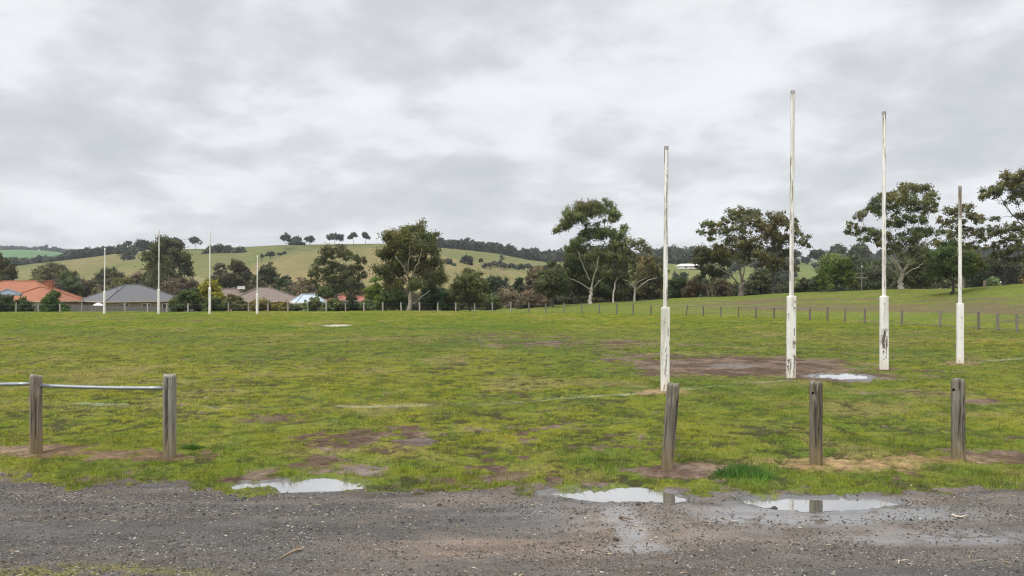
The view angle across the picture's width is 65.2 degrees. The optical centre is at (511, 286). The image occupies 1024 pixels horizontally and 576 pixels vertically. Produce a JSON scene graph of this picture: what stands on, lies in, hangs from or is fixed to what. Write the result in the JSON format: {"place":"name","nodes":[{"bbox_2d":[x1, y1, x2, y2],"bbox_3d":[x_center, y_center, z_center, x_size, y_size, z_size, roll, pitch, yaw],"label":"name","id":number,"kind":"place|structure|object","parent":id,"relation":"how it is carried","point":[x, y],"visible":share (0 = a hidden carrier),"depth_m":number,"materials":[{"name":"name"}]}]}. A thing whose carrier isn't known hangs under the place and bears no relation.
{"place":"outdoors","nodes":[
{"label":"outdoors","id":0,"kind":"place"},
{"bbox_2d":[0,250,62,258],"bbox_3d":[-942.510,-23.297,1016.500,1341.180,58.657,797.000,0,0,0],"label":"hill","id":1,"kind":"structure","parent":0,"point":[19,254],"depth_m":1035.19,"materials":[{"name":"green plant"}]},
{"bbox_2d":[0,245,69,252],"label":"wood","id":2,"kind":"object","parent":1,"relation":"on","point":[44,248],"visible":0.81,"depth_m":1128.17,"materials":[{"name":"green plant"}]},
{"bbox_2d":[14,244,562,283],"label":"hill","id":3,"kind":"structure","parent":0,"point":[87,268],"depth_m":390.14,"materials":[{"name":"green plant"}]},
{"bbox_2d":[6,246,115,265],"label":"wood","id":4,"kind":"object","parent":3,"relation":"on","point":[71,254],"visible":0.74,"depth_m":491.02,"materials":[{"name":"green plant"}]},
{"bbox_2d":[115,241,138,254],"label":"paddock tree","id":5,"kind":"object","parent":3,"relation":"on","point":[121,249],"visible":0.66,"depth_m":430.12,"materials":[{"name":"green plant"}]},
{"bbox_2d":[133,238,148,250],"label":"paddock tree","id":6,"kind":"object","parent":3,"relation":"on","point":[139,244],"visible":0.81,"depth_m":467.45,"materials":[{"name":"green plant"}]},
{"bbox_2d":[435,237,565,261],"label":"wood","id":7,"kind":"object","parent":3,"relation":"on","point":[496,248],"visible":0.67,"depth_m":477.86,"materials":[{"name":"green plant"}]},
{"bbox_2d":[481,260,554,269],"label":"shelterbelt","id":8,"kind":"object","parent":3,"relation":"on","point":[509,266],"visible":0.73,"depth_m":340.71,"materials":[{"name":"green plant"}]},
{"bbox_2d":[249,248,526,294],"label":"hill","id":9,"kind":"structure","parent":0,"point":[293,265],"depth_m":292.47,"materials":[{"name":"green plant"}]},
{"bbox_2d":[0,283,1023,498],"bbox_3d":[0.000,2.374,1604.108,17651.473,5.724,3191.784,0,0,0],"label":"ground","id":10,"kind":"structure","parent":0,"point":[925,306],"depth_m":16.35,"materials":[{"name":"green plant"}]},
{"bbox_2d":[0,293,15,311],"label":"hedge bush","id":11,"kind":"object","parent":10,"relation":"on","point":[6,304],"visible":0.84,"depth_m":77.12,"materials":[{"name":"green plant"}]},
{"bbox_2d":[0,252,18,280],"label":"bushy tree","id":12,"kind":"object","parent":10,"relation":"on","point":[8,271],"visible":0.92,"depth_m":138.19,"materials":[{"name":"green plant"}]},
{"bbox_2d":[12,296,35,311],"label":"hedge bush","id":13,"kind":"object","parent":10,"relation":"on","point":[24,304],"visible":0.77,"depth_m":76.53,"materials":[{"name":"green plant"}]},
{"bbox_2d":[0,280,83,309],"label":"brick house","id":14,"kind":"structure","parent":10,"relation":"on","point":[33,290],"depth_m":125.51,"materials":[{"name":"ceramic"}]},
{"bbox_2d":[28,262,79,280],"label":"bushy tree","id":15,"kind":"object","parent":10,"relation":"on","point":[50,271],"visible":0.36,"depth_m":148.07,"materials":[{"name":"green plant"}]},
{"bbox_2d":[36,290,71,311],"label":"shrub","id":16,"kind":"object","parent":10,"relation":"on","point":[50,299],"visible":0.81,"depth_m":75.08,"materials":[{"name":"green plant"}]},
{"bbox_2d":[58,272,84,295],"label":"shrub","id":17,"kind":"object","parent":10,"relation":"on","point":[71,284],"visible":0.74,"depth_m":136.98,"materials":[{"name":"green plant"}]},
{"bbox_2d":[0,374,176,458],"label":"rail fence","id":18,"kind":"object","parent":10,"relation":"on","point":[35,384],"visible":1,"depth_m":10.28,"materials":[{"name":"wood"}]},
{"bbox_2d":[91,266,125,285],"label":"bushy tree","id":19,"kind":"object","parent":10,"relation":"on","point":[109,273],"visible":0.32,"depth_m":153.79,"materials":[{"name":"green plant"}]},
{"bbox_2d":[33,305,196,311],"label":"paling fence","id":20,"kind":"object","parent":10,"relation":"on","point":[77,308],"visible":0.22,"depth_m":88.01,"materials":[{"name":"grey wood"}]},
{"bbox_2d":[109,276,135,286],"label":"shrub","id":21,"kind":"object","parent":10,"relation":"on","point":[122,281],"visible":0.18,"depth_m":148.15,"materials":[{"name":"green plant"}]},
{"bbox_2d":[78,284,174,310],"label":"brick house","id":22,"kind":"structure","parent":10,"relation":"on","point":[134,295],"depth_m":125.10,"materials":[{"name":"grey tile"}]},
{"bbox_2d":[157,230,159,313],"bbox_3d":[-28.711,-1.136,65.002,0.217,6.932,0.205,0,0,-24],"label":"goal post","id":23,"kind":"object","parent":10,"relation":"on","point":[158,300],"visible":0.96,"depth_m":64.96,"materials":[{"name":"white paint"}]},
{"bbox_2d":[134,233,195,288],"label":"bushy tree","id":24,"kind":"object","parent":10,"relation":"on","point":[170,249],"visible":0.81,"depth_m":147.78,"materials":[{"name":"green plant"}]},
{"bbox_2d":[155,274,199,294],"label":"shrub","id":25,"kind":"object","parent":10,"relation":"on","point":[179,284],"visible":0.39,"depth_m":140.57,"materials":[{"name":"brown plant"}]},
{"bbox_2d":[164,286,207,311],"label":"shrub","id":26,"kind":"object","parent":10,"relation":"on","point":[194,299],"visible":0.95,"depth_m":79.16,"materials":[{"name":"green plant"}]},
{"bbox_2d":[37,276,343,296],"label":"undergrowth","id":27,"kind":"object","parent":10,"relation":"on","point":[88,284],"visible":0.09,"depth_m":144.11,"materials":[{"name":"green plant"}]},
{"bbox_2d":[208,231,210,313],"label":"goal post","id":28,"kind":"object","parent":10,"relation":"on","point":[209,300],"visible":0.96,"depth_m":64.96,"materials":[{"name":"white paint"}]},
{"bbox_2d":[197,278,227,311],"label":"shrub","id":29,"kind":"object","parent":10,"relation":"on","point":[203,287],"visible":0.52,"depth_m":81.09,"materials":[{"name":"yellow plant"}]},
{"bbox_2d":[202,297,229,311],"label":"shrub","id":30,"kind":"object","parent":10,"relation":"on","point":[217,304],"visible":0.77,"depth_m":77.37,"materials":[{"name":"green plant"}]},
{"bbox_2d":[207,262,234,287],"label":"bushy tree","id":31,"kind":"object","parent":10,"relation":"on","point":[224,277],"visible":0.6,"depth_m":156.76,"materials":[{"name":"green plant"}]},
{"bbox_2d":[79,278,389,309],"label":"undergrowth","id":32,"kind":"object","parent":10,"relation":"on","point":[286,289],"visible":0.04,"depth_m":138.20,"materials":[{"name":"green plant"}]},
{"bbox_2d":[222,293,247,310],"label":"shrub","id":33,"kind":"object","parent":10,"relation":"on","point":[237,303],"visible":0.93,"depth_m":78.31,"materials":[{"name":"green plant"}]},
{"bbox_2d":[224,258,253,286],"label":"bushy tree","id":34,"kind":"object","parent":10,"relation":"on","point":[241,275],"visible":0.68,"depth_m":158.37,"materials":[{"name":"green plant"}]},
{"bbox_2d":[243,297,271,310],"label":"shrub","id":35,"kind":"object","parent":10,"relation":"on","point":[263,302],"visible":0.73,"depth_m":78.17,"materials":[{"name":"green plant"}]},
{"bbox_2d":[220,286,296,310],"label":"brick house","id":36,"kind":"structure","parent":10,"relation":"on","point":[273,295],"depth_m":114.26,"materials":[{"name":"brown tile"}]},
{"bbox_2d":[249,261,280,286],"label":"bushy tree","id":37,"kind":"object","parent":10,"relation":"on","point":[267,272],"visible":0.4,"depth_m":152.96,"materials":[{"name":"green plant"}]},
{"bbox_2d":[270,299,289,310],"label":"shrub","id":38,"kind":"object","parent":10,"relation":"on","point":[274,307],"visible":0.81,"depth_m":78.44,"materials":[{"name":"green plant"}]},
{"bbox_2d":[275,275,292,289],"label":"bushy tree","id":39,"kind":"object","parent":10,"relation":"on","point":[282,281],"visible":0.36,"depth_m":144.44,"materials":[{"name":"green plant"}]},
{"bbox_2d":[287,276,321,296],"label":"bare tree","id":40,"kind":"object","parent":10,"relation":"on","point":[301,286],"visible":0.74,"depth_m":133.68,"materials":[{"name":"brown plant"}]},
{"bbox_2d":[289,294,327,310],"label":"metal roofed house","id":41,"kind":"structure","parent":10,"relation":"on","point":[299,299],"depth_m":107.04,"materials":[{"name":"white metal"}]},
{"bbox_2d":[306,296,323,310],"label":"shrub","id":42,"kind":"object","parent":10,"relation":"on","point":[315,302],"visible":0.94,"depth_m":81.49,"materials":[{"name":"green plant"}]},
{"bbox_2d":[320,298,343,310],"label":"shrub","id":43,"kind":"object","parent":10,"relation":"on","point":[333,304],"visible":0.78,"depth_m":79.33,"materials":[{"name":"green plant"}]},
{"bbox_2d":[305,241,367,300],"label":"spreading tree","id":44,"kind":"object","parent":10,"relation":"on","point":[335,285],"visible":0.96,"depth_m":104.32,"materials":[{"name":"green plant"}]},
{"bbox_2d":[339,293,358,310],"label":"shrub","id":45,"kind":"object","parent":10,"relation":"on","point":[351,304],"visible":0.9,"depth_m":78.69,"materials":[{"name":"green plant"}]},
{"bbox_2d":[341,281,368,297],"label":"shrub","id":46,"kind":"object","parent":10,"relation":"on","point":[355,292],"visible":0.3,"depth_m":119.09,"materials":[{"name":"brown plant"}]},
{"bbox_2d":[357,298,376,310],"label":"shrub","id":47,"kind":"object","parent":10,"relation":"on","point":[369,306],"visible":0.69,"depth_m":79.27,"materials":[{"name":"green plant"}]},
{"bbox_2d":[359,276,385,308],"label":"shrub","id":48,"kind":"object","parent":10,"relation":"on","point":[373,292],"visible":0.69,"depth_m":85.31,"materials":[{"name":"green plant"}]},
{"bbox_2d":[378,277,413,309],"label":"shrub","id":49,"kind":"object","parent":10,"relation":"on","point":[388,298],"visible":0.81,"depth_m":82.97,"materials":[{"name":"green plant"}]},
{"bbox_2d":[368,217,449,310],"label":"gum tree","id":50,"kind":"object","parent":10,"relation":"on","point":[398,251],"visible":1,"depth_m":75.28,"materials":[{"name":"green plant"}]},
{"bbox_2d":[418,279,454,310],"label":"shrub","id":51,"kind":"object","parent":10,"relation":"on","point":[431,296],"visible":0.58,"depth_m":85.26,"materials":[{"name":"green plant"}]},
{"bbox_2d":[438,291,450,310],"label":"shrub","id":52,"kind":"object","parent":10,"relation":"on","point":[443,305],"visible":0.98,"depth_m":81.72,"materials":[{"name":"green plant"}]},
{"bbox_2d":[446,266,491,310],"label":"bushy tree","id":53,"kind":"object","parent":10,"relation":"on","point":[469,286],"visible":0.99,"depth_m":80.94,"materials":[{"name":"green plant"}]},
{"bbox_2d":[478,293,504,310],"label":"shrub","id":54,"kind":"object","parent":10,"relation":"on","point":[493,299],"visible":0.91,"depth_m":89.56,"materials":[{"name":"green plant"}]},
{"bbox_2d":[485,274,511,294],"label":"shrub","id":55,"kind":"object","parent":10,"relation":"on","point":[497,282],"visible":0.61,"depth_m":118.58,"materials":[{"name":"green plant"}]},
{"bbox_2d":[497,286,519,308],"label":"shrub","id":56,"kind":"object","parent":10,"relation":"on","point":[509,295],"visible":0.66,"depth_m":98.49,"materials":[{"name":"brown plant"}]},
{"bbox_2d":[15,302,1023,331],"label":"boundary fence","id":57,"kind":"object","parent":10,"relation":"on","point":[978,327],"visible":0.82,"depth_m":59.04,"materials":[{"name":"metal"}]},
{"bbox_2d":[520,265,543,291],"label":"bare tree","id":58,"kind":"object","parent":10,"relation":"on","point":[532,273],"visible":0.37,"depth_m":107.08,"materials":[{"name":"brown plant"}]},
{"bbox_2d":[514,288,551,308],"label":"shrub","id":59,"kind":"object","parent":10,"relation":"on","point":[533,298],"visible":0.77,"depth_m":91.06,"materials":[{"name":"brown plant"}]},
{"bbox_2d":[533,260,570,306],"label":"bushy tree","id":60,"kind":"object","parent":10,"relation":"on","point":[551,281],"visible":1,"depth_m":83.26,"materials":[{"name":"green plant"}]},
{"bbox_2d":[560,255,599,303],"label":"bushy tree","id":61,"kind":"object","parent":10,"relation":"on","point":[578,275],"visible":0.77,"depth_m":90.62,"materials":[{"name":"green plant"}]},
{"bbox_2d":[551,197,631,303],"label":"gum tree","id":62,"kind":"object","parent":10,"relation":"on","point":[581,212],"visible":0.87,"depth_m":83.69,"materials":[{"name":"green plant"}]},
{"bbox_2d":[587,259,631,301],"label":"bushy tree","id":63,"kind":"object","parent":10,"relation":"on","point":[605,286],"visible":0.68,"depth_m":94.68,"materials":[{"name":"green plant"}]},
{"bbox_2d":[376,274,856,310],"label":"undergrowth","id":64,"kind":"object","parent":10,"relation":"on","point":[782,285],"visible":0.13,"depth_m":113.79,"materials":[{"name":"green plant"}]},
{"bbox_2d":[600,234,635,302],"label":"gum tree","id":65,"kind":"object","parent":10,"relation":"on","point":[620,248],"visible":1,"depth_m":82.63,"materials":[{"name":"green plant"}]},
{"bbox_2d":[387,277,857,310],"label":"undergrowth","id":66,"kind":"object","parent":10,"relation":"on","point":[734,286],"visible":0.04,"depth_m":105.65,"materials":[{"name":"green plant"}]},
{"bbox_2d":[617,237,669,300],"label":"gum tree","id":67,"kind":"object","parent":10,"relation":"on","point":[652,271],"visible":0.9,"depth_m":83.39,"materials":[{"name":"green plant"}]},
{"bbox_2d":[625,262,668,300],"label":"shrub","id":68,"kind":"object","parent":10,"relation":"on","point":[649,289],"visible":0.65,"depth_m":96.64,"materials":[{"name":"green plant"}]},
{"bbox_2d":[660,146,669,390],"bbox_3d":[3.168,-0.321,16.559,0.186,5.155,0.178,0,0,4],"label":"goal post","id":69,"kind":"object","parent":10,"relation":"on","point":[665,351],"visible":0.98,"depth_m":16.51,"materials":[{"name":"white paint"}]},
{"bbox_2d":[661,382,679,468],"bbox_3d":[1.888,1.791,9.589,0.238,1.273,0.150,0,0,11],"label":"timber post","id":70,"kind":"object","parent":10,"relation":"on","point":[670,422],"visible":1,"depth_m":9.52,"materials":[{"name":"grey wood"}]},
{"bbox_2d":[660,275,688,298],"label":"shrub","id":71,"kind":"object","parent":10,"relation":"on","point":[677,284],"visible":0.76,"depth_m":90.91,"materials":[{"name":"green plant"}]},
{"bbox_2d":[680,276,710,297],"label":"shrub","id":72,"kind":"object","parent":10,"relation":"on","point":[694,286],"visible":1,"depth_m":89.11,"materials":[{"name":"green plant"}]},
{"bbox_2d":[689,242,729,296],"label":"gum tree","id":73,"kind":"object","parent":10,"relation":"on","point":[701,256],"visible":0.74,"depth_m":85.72,"materials":[{"name":"green plant"}]},
{"bbox_2d":[709,278,734,296],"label":"shrub","id":74,"kind":"object","parent":10,"relation":"on","point":[723,290],"visible":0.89,"depth_m":91.27,"materials":[{"name":"green plant"}]},
{"bbox_2d":[696,204,766,295],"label":"gum tree","id":75,"kind":"object","parent":10,"relation":"on","point":[745,247],"visible":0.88,"depth_m":81.66,"materials":[{"name":"green plant"}]},
{"bbox_2d":[702,463,780,480],"bbox_3d":[2.645,2.129,9.174,1.173,0.190,0.525,0,0,0],"label":"grass tuft","id":76,"kind":"object","parent":10,"relation":"on","point":[735,472],"visible":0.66,"depth_m":9.12,"materials":[{"name":"green plant"}]},
{"bbox_2d":[743,268,778,295],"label":"shrub","id":77,"kind":"object","parent":10,"relation":"on","point":[759,283],"visible":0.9,"depth_m":93.72,"materials":[{"name":"green plant"}]},
{"bbox_2d":[747,209,812,293],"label":"gum tree","id":78,"kind":"object","parent":10,"relation":"on","point":[776,222],"visible":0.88,"depth_m":79.81,"materials":[{"name":"green plant"}]},
{"bbox_2d":[786,90,795,377],"bbox_3d":[6.631,-1.187,19.012,0.223,6.912,0.215,0,0,13],"label":"goal post","id":79,"kind":"object","parent":10,"relation":"on","point":[791,335],"visible":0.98,"depth_m":18.95,"materials":[{"name":"white paint"}]},
{"bbox_2d":[794,277,809,292],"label":"shrub","id":80,"kind":"object","parent":10,"relation":"on","point":[802,284],"visible":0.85,"depth_m":87.57,"materials":[{"name":"green plant"}]},
{"bbox_2d":[809,380,822,465],"bbox_3d":[3.739,1.793,9.840,0.157,1.264,0.157,0,0,21],"label":"timber post","id":81,"kind":"object","parent":10,"relation":"on","point":[816,422],"visible":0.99,"depth_m":9.78,"materials":[{"name":"grey wood"}]},
{"bbox_2d":[808,276,828,291],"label":"shrub","id":82,"kind":"object","parent":10,"relation":"on","point":[812,287],"visible":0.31,"depth_m":83.49,"materials":[{"name":"green plant"}]},
{"bbox_2d":[812,248,859,290],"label":"wattle tree","id":83,"kind":"object","parent":10,"relation":"on","point":[835,266],"visible":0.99,"depth_m":73.08,"materials":[{"name":"green plant"}]},
{"bbox_2d":[817,374,868,379],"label":"puddle","id":84,"kind":"object","parent":10,"relation":"on","point":[842,376],"visible":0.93,"depth_m":19.46,"materials":[{"name":"grey liquid"}]},
{"bbox_2d":[860,264,893,289],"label":"shrub","id":85,"kind":"object","parent":10,"relation":"on","point":[873,281],"visible":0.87,"depth_m":90.87,"materials":[{"name":"green plant"}]},
{"bbox_2d":[879,111,888,369],"bbox_3d":[9.742,-1.152,20.953,0.217,6.850,0.217,0,0,18],"label":"goal post","id":86,"kind":"object","parent":10,"relation":"on","point":[883,331],"visible":0.98,"depth_m":20.90,"materials":[{"name":"white paint"}]},
{"bbox_2d":[843,181,940,288],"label":"gum tree","id":87,"kind":"object","parent":10,"relation":"on","point":[902,201],"visible":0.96,"depth_m":67.80,"materials":[{"name":"green plant"}]},
{"bbox_2d":[891,250,947,288],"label":"bushy tree","id":88,"kind":"object","parent":10,"relation":"on","point":[912,278],"visible":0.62,"depth_m":88.79,"materials":[{"name":"green plant"}]},
{"bbox_2d":[847,245,1023,290],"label":"wood","id":89,"kind":"object","parent":10,"relation":"on","point":[869,262],"visible":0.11,"depth_m":118.46,"materials":[{"name":"green plant"}]},
{"bbox_2d":[922,239,991,294],"bbox_3d":[32.958,-1.377,59.895,5.728,4.309,3.678,0,0,-38],"label":"bushy tree","id":90,"kind":"object","parent":10,"relation":"on","point":[944,262],"visible":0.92,"depth_m":59.33,"materials":[{"name":"green plant"}]},
{"bbox_2d":[951,378,965,460],"bbox_3d":[5.632,1.794,10.097,0.166,1.272,0.168,0,0,29],"label":"timber post","id":91,"kind":"object","parent":10,"relation":"on","point":[958,435],"visible":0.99,"depth_m":10.04,"materials":[{"name":"grey wood"}]},
{"bbox_2d":[928,201,991,287],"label":"gum tree","id":92,"kind":"object","parent":10,"relation":"on","point":[975,217],"visible":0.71,"depth_m":73.56,"materials":[{"name":"green plant"}]},
{"bbox_2d":[956,186,963,363],"bbox_3d":[12.682,-0.286,22.647,0.193,5.114,0.193,0,0,23],"label":"goal post","id":93,"kind":"object","parent":10,"relation":"on","point":[959,332],"visible":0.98,"depth_m":22.60,"materials":[{"name":"white paint"}]},
{"bbox_2d":[964,251,1022,287],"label":"bushy tree","id":94,"kind":"object","parent":10,"relation":"on","point":[1013,274],"visible":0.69,"depth_m":97.70,"materials":[{"name":"green plant"}]},
{"bbox_2d":[985,276,1001,285],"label":"shrub","id":95,"kind":"object","parent":10,"relation":"on","point":[992,281],"visible":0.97,"depth_m":77.41,"materials":[{"name":"green plant"}]},
{"bbox_2d":[976,221,1023,284],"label":"gum tree","id":96,"kind":"object","parent":10,"relation":"on","point":[1008,251],"visible":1,"depth_m":62.08,"materials":[{"name":"green plant"}]},
{"bbox_2d":[977,166,1023,227],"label":"gum tree","id":97,"kind":"object","parent":10,"relation":"on","point":[1014,186],"visible":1,"depth_m":64.49,"materials":[{"name":"green plant"}]},
{"bbox_2d":[0,472,1023,575],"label":"gravel track","id":98,"kind":"structure","parent":0,"point":[743,510],"depth_m":7.08,"materials":[{"name":"grey gravel"}]},
{"bbox_2d":[232,478,362,492],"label":"puddle","id":99,"kind":"object","parent":98,"relation":"on","point":[316,484],"visible":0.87,"depth_m":8.84,"materials":[{"name":"grey liquid"}]},
{"bbox_2d":[551,487,686,502],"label":"puddle","id":100,"kind":"object","parent":98,"relation":"on","point":[628,494],"visible":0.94,"depth_m":8.42,"materials":[{"name":"grey liquid"}]},
{"bbox_2d":[743,498,897,511],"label":"puddle","id":101,"kind":"object","parent":98,"relation":"on","point":[808,505],"visible":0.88,"depth_m":8.08,"materials":[{"name":"grey liquid"}]},
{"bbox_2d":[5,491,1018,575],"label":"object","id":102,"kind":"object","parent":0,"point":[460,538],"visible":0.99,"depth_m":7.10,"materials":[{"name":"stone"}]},
{"bbox_2d":[0,0,1023,257],"label":"sky","id":103,"kind":"structure","parent":0,"point":[247,123],"materials":[{"name":"grey"}]},
{"bbox_2d":[556,258,857,286],"bbox_3d":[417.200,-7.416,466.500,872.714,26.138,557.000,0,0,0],"label":"hill","id":104,"kind":"structure","parent":0,"point":[808,271],"depth_m":343.98,"materials":[{"name":"green plant"}]},
{"bbox_2d":[530,244,1023,288],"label":"wood","id":105,"kind":"object","parent":104,"relation":"on","point":[676,255],"visible":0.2,"depth_m":439.03,"materials":[{"name":"green plant"}]},
{"bbox_2d":[809,249,825,266],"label":"paddock tree","id":106,"kind":"object","parent":104,"relation":"on","point":[814,253],"visible":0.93,"depth_m":328.82,"materials":[{"name":"green plant"}]},
{"bbox_2d":[825,243,847,256],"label":"paddock tree","id":107,"kind":"object","parent":104,"relation":"on","point":[836,248],"visible":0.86,"depth_m":327.75,"materials":[{"name":"green plant"}]},
{"bbox_2d":[846,241,872,257],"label":"paddock tree","id":108,"kind":"object","parent":104,"relation":"on","point":[864,251],"visible":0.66,"depth_m":297.24,"materials":[{"name":"green plant"}]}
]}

